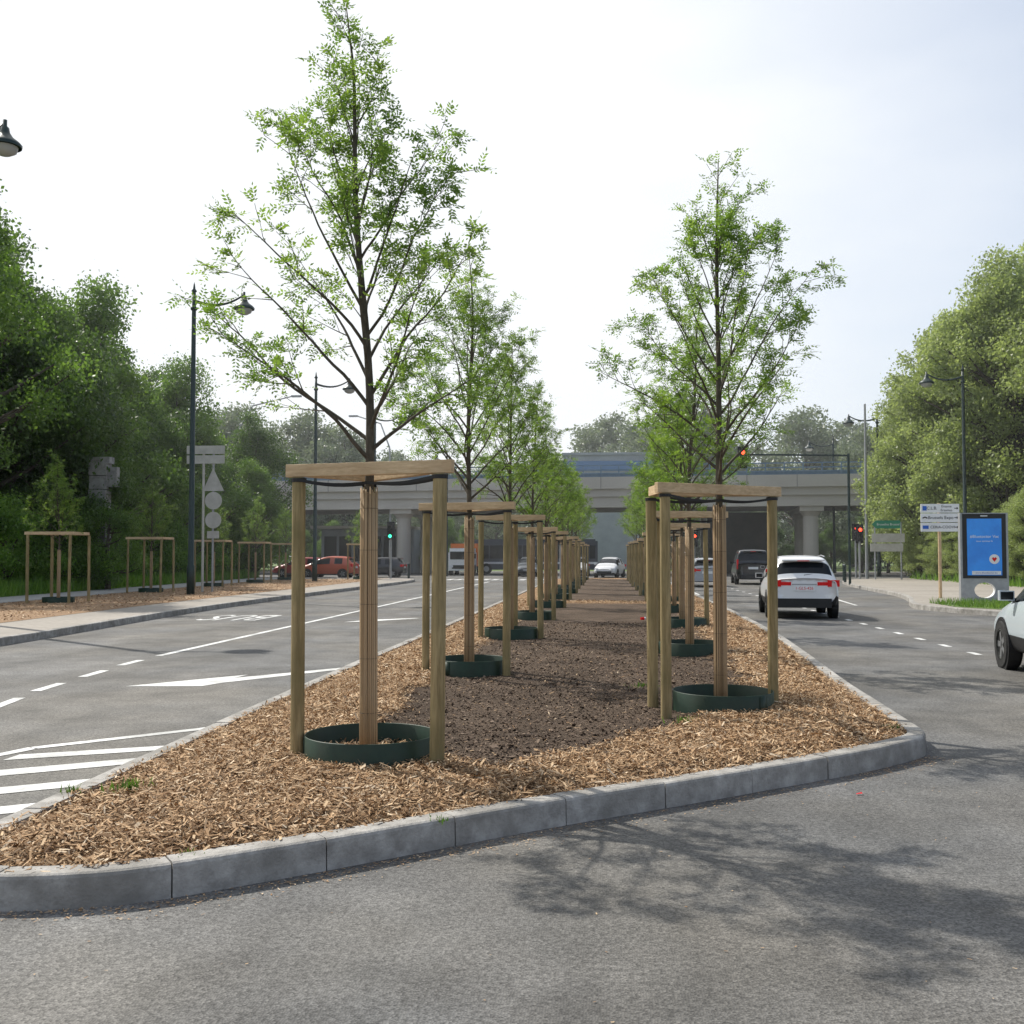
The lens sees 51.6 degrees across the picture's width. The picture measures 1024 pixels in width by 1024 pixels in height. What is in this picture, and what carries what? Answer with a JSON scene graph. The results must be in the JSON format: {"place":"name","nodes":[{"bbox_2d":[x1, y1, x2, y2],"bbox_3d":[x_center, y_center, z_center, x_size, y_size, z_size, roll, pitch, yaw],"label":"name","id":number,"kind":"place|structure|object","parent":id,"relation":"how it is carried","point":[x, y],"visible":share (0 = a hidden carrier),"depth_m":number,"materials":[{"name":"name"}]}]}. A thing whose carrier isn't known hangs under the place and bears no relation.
{"place":"outdoors","nodes":[
{"label":"outdoors","id":0,"kind":"place"},
{"bbox_2d":[0,578,276,602],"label":"footpath","id":1,"kind":"structure","parent":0,"point":[40,596],"depth_m":43.92,"materials":[{"name":"grey concrete"}]},
{"bbox_2d":[0,577,410,635],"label":"pavement","id":2,"kind":"structure","parent":0,"point":[25,626],"depth_m":28.95,"materials":[{"name":"grey concrete"}]},
{"bbox_2d":[7,497,121,584],"bbox_3d":[-19.832,1.400,46.328,4.082,4.443,4.607,-1,-2,17],"label":"shrub","id":3,"kind":"object","parent":2,"relation":"on","point":[64,565],"visible":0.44,"depth_m":45.88,"materials":[{"name":"green plant"}]},
{"bbox_2d":[29,504,121,583],"bbox_3d":[-19.371,1.549,46.372,3.863,4.204,4.360,2,-3,-34],"label":"shrub","id":4,"kind":"object","parent":2,"relation":"on","point":[48,542],"visible":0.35,"depth_m":45.83,"materials":[{"name":"green plant"}]},
{"bbox_2d":[60,501,159,588],"bbox_3d":[-17.693,1.521,46.590,4.126,4.317,4.066,-1,-2,14],"label":"shrub","id":5,"kind":"object","parent":2,"relation":"on","point":[118,523],"visible":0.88,"depth_m":46.37,"materials":[{"name":"green plant"}]},
{"bbox_2d":[0,554,260,596],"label":"grass bank","id":6,"kind":"structure","parent":2,"relation":"on","point":[85,590],"depth_m":46.34,"materials":[{"name":"green plant"}]},
{"bbox_2d":[0,491,30,584],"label":"shrub","id":7,"kind":"object","parent":6,"relation":"on","point":[9,522],"visible":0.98,"depth_m":41.33,"materials":[{"name":"green plant"}]},
{"bbox_2d":[0,487,52,583],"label":"shrub","id":8,"kind":"object","parent":6,"relation":"on","point":[16,502],"visible":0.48,"depth_m":43.71,"materials":[{"name":"green plant"}]},
{"bbox_2d":[0,179,102,440],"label":"deciduous tree","id":9,"kind":"object","parent":6,"relation":"on","point":[6,299],"visible":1,"depth_m":40.73,"materials":[{"name":"green plant"}]},
{"bbox_2d":[0,381,142,578],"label":"deciduous tree","id":10,"kind":"object","parent":6,"relation":"on","point":[121,490],"visible":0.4,"depth_m":47.41,"materials":[{"name":"green plant"}]},
{"bbox_2d":[0,206,144,503],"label":"deciduous tree","id":11,"kind":"object","parent":6,"relation":"on","point":[101,426],"visible":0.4,"depth_m":47.40,"materials":[{"name":"green plant"}]},
{"bbox_2d":[0,228,145,540],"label":"deciduous tree","id":12,"kind":"object","parent":6,"relation":"on","point":[10,363],"visible":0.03,"depth_m":52.30,"materials":[{"name":"green plant"}]},
{"bbox_2d":[0,279,158,553],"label":"deciduous tree","id":13,"kind":"object","parent":6,"relation":"on","point":[65,315],"visible":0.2,"depth_m":50.26,"materials":[{"name":"green plant"}]},
{"bbox_2d":[0,270,201,545],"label":"deciduous tree","id":14,"kind":"object","parent":6,"relation":"on","point":[96,312],"visible":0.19,"depth_m":55.29,"materials":[{"name":"green plant"}]},
{"bbox_2d":[86,457,119,583],"bbox_3d":[-18.509,0.407,48.065,1.286,5.795,0.587,0,-2,5],"label":"stone monument","id":15,"kind":"object","parent":6,"relation":"on","point":[99,479],"visible":0.47,"depth_m":47.91,"materials":[{"name":"grey stone"}]},
{"bbox_2d":[85,314,211,511],"bbox_3d":[-23.459,-3.683,62.331,10.837,16.527,12.952,-1,-2,14],"label":"deciduous tree","id":16,"kind":"object","parent":6,"relation":"on","point":[179,422],"visible":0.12,"depth_m":62.64,"materials":[{"name":"green plant"}]},
{"bbox_2d":[125,502,200,575],"bbox_3d":[-20.066,1.817,59.154,4.886,4.712,4.329,1,-3,-27],"label":"shrub","id":17,"kind":"object","parent":6,"relation":"on","point":[173,529],"visible":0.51,"depth_m":58.77,"materials":[{"name":"green plant"}]},
{"bbox_2d":[124,416,233,570],"bbox_3d":[-20.034,-0.781,63.032,6.994,10.458,7.819,-2,-3,33],"label":"deciduous tree","id":18,"kind":"object","parent":6,"relation":"on","point":[168,437],"visible":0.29,"depth_m":62.40,"materials":[{"name":"green plant"}]},
{"bbox_2d":[124,345,264,551],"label":"deciduous tree","id":19,"kind":"object","parent":6,"relation":"on","point":[177,389],"visible":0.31,"depth_m":67.94,"materials":[{"name":"green plant"}]},
{"bbox_2d":[220,456,291,572],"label":"deciduous tree","id":20,"kind":"object","parent":6,"relation":"on","point":[254,476],"visible":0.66,"depth_m":71.27,"materials":[{"name":"green plant"}]},
{"bbox_2d":[0,579,379,622],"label":"mulch strip","id":21,"kind":"object","parent":2,"relation":"on","point":[56,607],"visible":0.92,"depth_m":36.04,"materials":[{"name":"brown wood"}]},
{"bbox_2d":[0,119,22,156],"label":"street lamp","id":22,"kind":"object","parent":21,"relation":"on","point":[10,145],"visible":1,"depth_m":26.10,"materials":[{"name":"black metal"}]},
{"bbox_2d":[21,448,86,597],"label":"young street tree","id":23,"kind":"object","parent":21,"relation":"on","point":[63,492],"visible":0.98,"depth_m":33.96,"materials":[{"name":"green plant"}]},
{"bbox_2d":[24,532,90,602],"bbox_3d":[-14.524,1.843,33.989,1.562,2.403,1.478,0,-2,5],"label":"tree stake frame","id":24,"kind":"object","parent":21,"relation":"on","point":[27,534],"visible":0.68,"depth_m":33.37,"materials":[{"name":"brown wood"}]},
{"bbox_2d":[126,537,174,592],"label":"tree stake frame","id":25,"kind":"object","parent":21,"relation":"on","point":[161,539],"visible":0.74,"depth_m":42.83,"materials":[{"name":"brown wood"}]},
{"bbox_2d":[126,480,177,587],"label":"young street tree","id":26,"kind":"object","parent":21,"relation":"on","point":[153,495],"visible":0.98,"depth_m":43.44,"materials":[{"name":"green plant"}]},
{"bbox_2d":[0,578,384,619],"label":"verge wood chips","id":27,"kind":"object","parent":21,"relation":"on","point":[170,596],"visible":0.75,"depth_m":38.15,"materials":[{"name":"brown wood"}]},
{"bbox_2d":[194,540,232,586],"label":"tree stake frame","id":28,"kind":"object","parent":21,"relation":"on","point":[207,541],"visible":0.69,"depth_m":50.83,"materials":[{"name":"brown wood"}]},
{"bbox_2d":[186,282,254,593],"bbox_3d":[-11.274,-2.907,41.021,2.565,12.170,0.808,0,-2,5],"label":"street lamp","id":29,"kind":"object","parent":21,"relation":"on","point":[190,584],"visible":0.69,"depth_m":41.01,"materials":[{"name":"black metal"}]},
{"bbox_2d":[237,542,271,582],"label":"tree stake frame","id":30,"kind":"object","parent":21,"relation":"on","point":[249,543],"visible":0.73,"depth_m":57.82,"materials":[{"name":"brown wood"}]},
{"bbox_2d":[239,494,277,579],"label":"young street tree","id":31,"kind":"object","parent":21,"relation":"on","point":[257,517],"visible":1,"depth_m":58.50,"materials":[{"name":"green plant"}]},
{"bbox_2d":[272,505,291,576],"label":"young street tree","id":32,"kind":"object","parent":21,"relation":"on","point":[285,516],"visible":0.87,"depth_m":64.91,"materials":[{"name":"green plant"}]},
{"bbox_2d":[312,373,354,580],"bbox_3d":[-10.398,-2.121,62.012,2.565,12.320,0.808,0,-2,5],"label":"street lamp","id":33,"kind":"object","parent":21,"relation":"on","point":[348,389],"visible":0.84,"depth_m":61.97,"materials":[{"name":"black metal"}]},
{"bbox_2d":[187,445,224,591],"bbox_3d":[-12.615,0.277,43.611,1.600,6.020,0.135,0,-2,5],"label":"traffic sign assembly","id":34,"kind":"object","parent":2,"relation":"on","point":[212,500],"visible":0.99,"depth_m":43.58,"materials":[{"name":"grey metal"}]},
{"bbox_2d":[0,571,1023,1023],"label":"road","id":35,"kind":"structure","parent":0,"point":[896,901],"depth_m":5.18,"materials":[{"name":"grey asphalt"}]},
{"bbox_2d":[0,577,414,645],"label":"road kerb","id":36,"kind":"structure","parent":35,"relation":"on","point":[32,636],"depth_m":26.68,"materials":[{"name":"concrete"}]},
{"bbox_2d":[305,556,358,577],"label":"hatchback car","id":37,"kind":"object","parent":35,"relation":"on","point":[333,565],"visible":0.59,"depth_m":76.55,"materials":[{"name":"red metal"}]},
{"bbox_2d":[310,526,419,572],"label":"glass pavilion","id":38,"kind":"structure","parent":35,"relation":"on","point":[334,540],"depth_m":102.24,"materials":[{"name":"black"}]},
{"bbox_2d":[355,557,406,577],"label":"hatchback car","id":39,"kind":"object","parent":35,"relation":"on","point":[399,566],"visible":0.58,"depth_m":79.25,"materials":[{"name":"grey metal"}]},
{"bbox_2d":[448,544,477,574],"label":"lorry","id":40,"kind":"object","parent":35,"relation":"on","point":[456,558],"visible":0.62,"depth_m":87.51,"materials":[{"name":"white metal"}]},
{"bbox_2d":[0,578,925,911],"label":"median kerb","id":41,"kind":"structure","parent":35,"relation":"on","point":[42,888],"depth_m":6.02,"materials":[{"name":"concrete"}]},
{"bbox_2d":[0,578,905,866],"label":"planting bed soil","id":42,"kind":"structure","parent":41,"relation":"in","point":[616,590],"depth_m":9.61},
{"bbox_2d":[160,0,502,743],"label":"young street tree","id":43,"kind":"object","parent":42,"relation":"on","point":[346,206],"visible":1,"depth_m":7.82,"materials":[{"name":"green plant"}]},
{"bbox_2d":[303,723,429,767],"bbox_3d":[-1.042,1.777,7.828,0.976,0.290,0.972,0,-2,-9],"label":"root barrier ring","id":44,"kind":"object","parent":42,"relation":"on","point":[316,746],"visible":0.59,"depth_m":7.52,"materials":[{"name":"green plastic"}]},
{"bbox_2d":[286,459,453,763],"bbox_3d":[-0.965,0.814,7.782,1.254,2.352,0.832,-2,-3,42],"label":"tree stake frame","id":45,"kind":"object","parent":42,"relation":"on","point":[436,470],"visible":0.71,"depth_m":7.71,"materials":[{"name":"brown wood"}]},
{"bbox_2d":[374,247,553,661],"bbox_3d":[-0.563,-0.691,13.662,2.383,5.519,2.490,1,-3,-31],"label":"young street tree","id":46,"kind":"object","parent":42,"relation":"on","point":[481,330],"visible":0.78,"depth_m":13.58,"materials":[{"name":"green plant"}]},
{"bbox_2d":[419,502,515,675],"bbox_3d":[-0.488,1.052,13.505,0.907,2.346,1.168,2,-3,-44],"label":"tree stake frame","id":47,"kind":"object","parent":42,"relation":"on","point":[424,508],"visible":0.66,"depth_m":13.40,"materials":[{"name":"brown wood"}]},
{"bbox_2d":[445,654,501,677],"bbox_3d":[-0.529,2.012,13.549,0.972,0.290,0.976,-2,-3,37],"label":"root barrier ring","id":48,"kind":"object","parent":42,"relation":"on","point":[479,666],"visible":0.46,"depth_m":13.13,"materials":[{"name":"green plastic"}]},
{"bbox_2d":[443,340,570,628],"bbox_3d":[-0.140,-0.443,19.441,2.289,5.497,2.507,0,-2,-5],"label":"young street tree","id":49,"kind":"object","parent":42,"relation":"on","point":[527,415],"visible":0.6,"depth_m":19.29,"materials":[{"name":"green plant"}]},
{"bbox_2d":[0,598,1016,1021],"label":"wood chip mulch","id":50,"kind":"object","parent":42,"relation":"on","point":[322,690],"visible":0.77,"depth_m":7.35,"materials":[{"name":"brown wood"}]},
{"bbox_2d":[476,515,544,638],"bbox_3d":[-0.094,1.255,19.235,1.092,2.408,0.951,2,-3,-35],"label":"tree stake frame","id":51,"kind":"object","parent":42,"relation":"on","point":[515,519],"visible":0.75,"depth_m":19.13,"materials":[{"name":"brown wood"}]},
{"bbox_2d":[484,626,537,639],"bbox_3d":[-0.017,2.246,19.274,0.976,0.290,0.972,-2,-3,35],"label":"root barrier ring","id":52,"kind":"object","parent":42,"relation":"on","point":[518,632],"visible":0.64,"depth_m":18.90,"materials":[{"name":"green plastic"}]},
{"bbox_2d":[490,380,580,611],"bbox_3d":[0.608,-0.321,25.382,1.844,5.742,2.470,-1,-3,29],"label":"young street tree","id":53,"kind":"object","parent":42,"relation":"on","point":[531,508],"visible":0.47,"depth_m":25.08,"materials":[{"name":"green plant"}]},
{"bbox_2d":[518,527,557,619],"bbox_3d":[0.530,1.526,24.942,0.888,2.335,1.168,2,-3,-44],"label":"tree stake frame","id":54,"kind":"object","parent":42,"relation":"on","point":[553,530],"visible":0.53,"depth_m":24.68,"materials":[{"name":"brown wood"}]},
{"bbox_2d":[506,431,580,600],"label":"young street tree","id":55,"kind":"object","parent":42,"relation":"on","point":[550,467],"visible":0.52,"depth_m":30.72,"materials":[{"name":"green plant"}]},
{"bbox_2d":[525,531,567,607],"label":"tree stake frame","id":56,"kind":"object","parent":42,"relation":"on","point":[564,533],"visible":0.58,"depth_m":30.59,"materials":[{"name":"brown wood"}]},
{"bbox_2d":[523,444,587,593],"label":"young street tree","id":57,"kind":"object","parent":42,"relation":"on","point":[572,491],"visible":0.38,"depth_m":36.47,"materials":[{"name":"green plant"}]},
{"bbox_2d":[534,459,587,588],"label":"young street tree","id":58,"kind":"object","parent":42,"relation":"on","point":[570,521],"visible":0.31,"depth_m":42.17,"materials":[{"name":"green plant"}]},
{"bbox_2d":[378,621,757,764],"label":"soil crumbs","id":59,"kind":"object","parent":42,"relation":"on","point":[541,709],"visible":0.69,"depth_m":11.24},
{"bbox_2d":[549,459,597,584],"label":"young street tree","id":60,"kind":"object","parent":42,"relation":"on","point":[568,534],"visible":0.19,"depth_m":47.88,"materials":[{"name":"green plant"}]},
{"bbox_2d":[627,419,707,605],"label":"young street tree","id":61,"kind":"object","parent":42,"relation":"on","point":[674,596],"visible":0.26,"depth_m":28.25,"materials":[{"name":"green plant"}]},
{"bbox_2d":[626,385,733,618],"bbox_3d":[3.683,-0.150,22.359,2.145,5.152,2.350,1,-2,-14],"label":"young street tree","id":62,"kind":"object","parent":42,"relation":"on","point":[682,573],"visible":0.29,"depth_m":22.31,"materials":[{"name":"green plant"}]},
{"bbox_2d":[658,639,712,656],"bbox_3d":[2.725,2.118,16.148,0.976,0.290,0.972,0,-2,8],"label":"root barrier ring","id":63,"kind":"object","parent":42,"relation":"on","point":[697,648],"visible":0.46,"depth_m":15.71,"materials":[{"name":"green plastic"}]},
{"bbox_2d":[670,523,709,624],"bbox_3d":[3.558,1.413,22.386,1.254,2.351,0.821,0,-2,5],"label":"tree stake frame","id":64,"kind":"object","parent":42,"relation":"on","point":[705,526],"visible":0.29,"depth_m":22.29,"materials":[{"name":"brown wood"}]},
{"bbox_2d":[656,511,727,651],"bbox_3d":[2.686,1.164,16.238,1.254,2.345,0.824,0,-2,5],"label":"tree stake frame","id":65,"kind":"object","parent":42,"relation":"on","point":[691,514],"visible":0.38,"depth_m":16.17,"materials":[{"name":"brown wood"}]},
{"bbox_2d":[623,281,794,643],"bbox_3d":[2.992,-0.691,16.360,2.470,5.742,1.844,1,-2,-15],"label":"young street tree","id":66,"kind":"object","parent":42,"relation":"on","point":[689,585],"visible":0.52,"depth_m":16.24,"materials":[{"name":"green plant"}]},
{"bbox_2d":[645,482,780,718],"bbox_3d":[1.969,0.911,10.147,1.345,2.352,0.874,0,-2,5],"label":"tree stake frame","id":67,"kind":"object","parent":42,"relation":"on","point":[665,492],"visible":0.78,"depth_m":10.39,"materials":[{"name":"brown wood"}]},
{"bbox_2d":[585,148,845,695],"bbox_3d":[2.035,-0.827,10.458,2.495,5.530,2.388,1,-3,-29],"label":"young street tree","id":68,"kind":"object","parent":42,"relation":"on","point":[720,236],"visible":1,"depth_m":10.34,"materials":[{"name":"green plant"}]},
{"bbox_2d":[672,684,773,713],"bbox_3d":[2.056,1.880,10.328,0.972,0.290,0.976,2,-3,-39],"label":"root barrier ring","id":69,"kind":"object","parent":42,"relation":"on","point":[689,699],"visible":0.68,"depth_m":10.02,"materials":[{"name":"green plastic"}]},
{"bbox_2d":[0,579,981,813],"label":"road markings","id":70,"kind":"object","parent":35,"relation":"on","point":[54,785],"visible":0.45,"depth_m":9.00,"materials":[{"name":"paint"}]},
{"bbox_2d":[594,557,625,577],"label":"hatchback car","id":71,"kind":"object","parent":35,"relation":"on","point":[615,566],"visible":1,"depth_m":78.33,"materials":[{"name":"white metal"}]},
{"bbox_2d":[729,549,766,583],"bbox_3d":[13.881,3.217,61.916,2.200,2.049,5.042,0,-2,8],"label":"van","id":72,"kind":"object","parent":35,"relation":"on","point":[747,564],"visible":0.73,"depth_m":59.58,"materials":[{"name":"black metal"}]},
{"bbox_2d":[755,555,839,617],"bbox_3d":[7.922,2.054,29.559,2.110,1.721,4.482,0,-2,10],"label":"suv car","id":73,"kind":"object","parent":35,"relation":"on","point":[806,581],"visible":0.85,"depth_m":27.45,"materials":[{"name":"white metal"}]},
{"bbox_2d":[864,404,868,578],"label":"utility pole","id":74,"kind":"object","parent":35,"relation":"on","point":[866,521],"visible":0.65,"depth_m":72.15,"materials":[{"name":"grey metal"}]},
{"bbox_2d":[850,374,921,577],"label":"plane tree","id":75,"kind":"object","parent":35,"relation":"on","point":[871,491],"visible":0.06,"depth_m":76.17,"materials":[{"name":"green plant"}]},
{"bbox_2d":[842,578,999,615],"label":"traffic island kerb","id":76,"kind":"structure","parent":35,"relation":"on","point":[912,602],"depth_m":31.84,"materials":[{"name":"concrete"}]},
{"bbox_2d":[737,446,850,584],"bbox_3d":[15.126,0.150,56.756,5.920,7.450,0.465,0,-2,5],"label":"traffic light","id":77,"kind":"object","parent":76,"relation":"on","point":[739,448],"visible":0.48,"depth_m":56.72,"materials":[{"name":"grey paint"}]},
{"bbox_2d":[994,589,1023,669],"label":"hatchback car","id":78,"kind":"object","parent":35,"relation":"on","point":[1009,635],"visible":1,"depth_m":15.14,"materials":[{"name":"white metal"}]},
{"bbox_2d":[0,0,1023,556],"label":"sky","id":79,"kind":"structure","parent":0,"point":[888,135],"materials":[{"name":"white"}]},
{"bbox_2d":[474,539,597,573],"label":"bus","id":80,"kind":"object","parent":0,"point":[493,554],"visible":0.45,"depth_m":92.59,"materials":[{"name":"grey paint"}]},
{"bbox_2d":[259,557,907,571],"bbox_3d":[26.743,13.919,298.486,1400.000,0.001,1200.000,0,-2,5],"label":"ground","id":81,"kind":"structure","parent":0,"point":[839,568],"depth_m":126.97,"materials":[{"name":"green plant"}]},
{"bbox_2d":[197,408,313,565],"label":"deciduous tree","id":82,"kind":"object","parent":81,"relation":"on","point":[251,443],"visible":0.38,"depth_m":75.95,"materials":[{"name":"green plant"}]},
{"bbox_2d":[13,461,885,573],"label":"road viaduct","id":83,"kind":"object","parent":81,"relation":"on","point":[806,498],"visible":0.31,"depth_m":91.12,"materials":[{"name":"concrete"}]},
{"bbox_2d":[10,392,1022,572],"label":"distant trees","id":84,"kind":"object","parent":81,"relation":"on","point":[334,445],"visible":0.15,"depth_m":126.34,"materials":[{"name":"green plant"}]},
{"bbox_2d":[562,452,653,568],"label":"office building","id":85,"kind":"structure","parent":81,"relation":"on","point":[610,537],"depth_m":129.54,"materials":[{"name":"blue"}]},
{"bbox_2d":[847,578,1023,610],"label":"pavement","id":86,"kind":"structure","parent":0,"point":[920,591],"depth_m":48.23,"materials":[{"name":"grey concrete"}]},
{"bbox_2d":[870,520,904,578],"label":"direction sign","id":87,"kind":"object","parent":86,"relation":"on","point":[875,547],"visible":1,"depth_m":66.57,"materials":[{"name":"white metal"}]},
{"bbox_2d":[899,506,931,577],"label":"shrub","id":88,"kind":"object","parent":86,"relation":"on","point":[908,555],"visible":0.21,"depth_m":69.28,"materials":[{"name":"green plant"}]},
{"bbox_2d":[856,309,1021,544],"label":"plane tree","id":89,"kind":"object","parent":86,"relation":"on","point":[896,446],"visible":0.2,"depth_m":69.70,"materials":[{"name":"green plant"}]},
{"bbox_2d":[920,503,958,597],"bbox_3d":[15.159,1.364,37.541,1.320,3.350,0.186,0,-2,5],"label":"direction sign","id":90,"kind":"object","parent":86,"relation":"on","point":[939,513],"visible":1,"depth_m":37.52,"materials":[{"name":"white metal"}]},
{"bbox_2d":[920,522,958,579],"bbox_3d":[26.718,2.252,65.217,3.358,4.135,3.229,2,-3,-35],"label":"shrub","id":91,"kind":"object","parent":86,"relation":"on","point":[931,554],"visible":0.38,"depth_m":64.91,"materials":[{"name":"green plant"}]},
{"bbox_2d":[919,364,966,512],"bbox_3d":[24.523,-2.246,60.196,2.565,12.420,0.808,0,-2,5],"label":"street lamp","id":92,"kind":"object","parent":86,"relation":"on","point":[926,381],"visible":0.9,"depth_m":60.15,"materials":[{"name":"black metal"}]},
{"bbox_2d":[929,596,1010,608],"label":"lawn","id":93,"kind":"structure","parent":86,"relation":"on","point":[972,607],"depth_m":30.46,"materials":[{"name":"green plant"}]},
{"bbox_2d":[940,242,1023,500],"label":"plane tree","id":94,"kind":"object","parent":86,"relation":"on","point":[975,360],"visible":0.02,"depth_m":66.93,"materials":[{"name":"green plant"}]},
{"bbox_2d":[958,513,1008,600],"bbox_3d":[15.525,1.481,34.905,1.500,2.900,0.278,0,-2,8],"label":"advertising screen","id":95,"kind":"object","parent":86,"relation":"on","point":[983,556],"visible":0.99,"depth_m":34.80,"materials":[{"name":"blue plastic"}]},
{"label":"lawn","id":96,"kind":"structure","parent":0,"visible":0},
{"bbox_2d":[941,532,958,575],"bbox_3d":[26.908,2.184,62.749,3.175,4.066,3.301,-2,-3,37],"label":"shrub","id":97,"kind":"object","parent":96,"relation":"on","point":[950,555],"visible":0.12,"depth_m":62.87,"materials":[{"name":"green plant"}]},
{"bbox_2d":[880,242,1023,522],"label":"plane tree","id":98,"kind":"object","parent":96,"relation":"on","point":[999,301],"visible":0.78,"depth_m":63.95,"materials":[{"name":"green plant"}]},
{"bbox_2d":[908,571,1023,586],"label":"long grass","id":99,"kind":"structure","parent":96,"relation":"on","point":[1019,581],"depth_m":61.51,"materials":[{"name":"green plant"}]},
{"bbox_2d":[976,291,1023,496],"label":"plane tree","id":100,"kind":"object","parent":96,"relation":"on","point":[1019,357],"visible":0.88,"depth_m":60.22,"materials":[{"name":"green plant"}]},
{"bbox_2d":[1004,486,1023,579],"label":"shrub","id":101,"kind":"object","parent":96,"relation":"on","point":[1016,531],"visible":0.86,"depth_m":52.93,"materials":[{"name":"green plant"}]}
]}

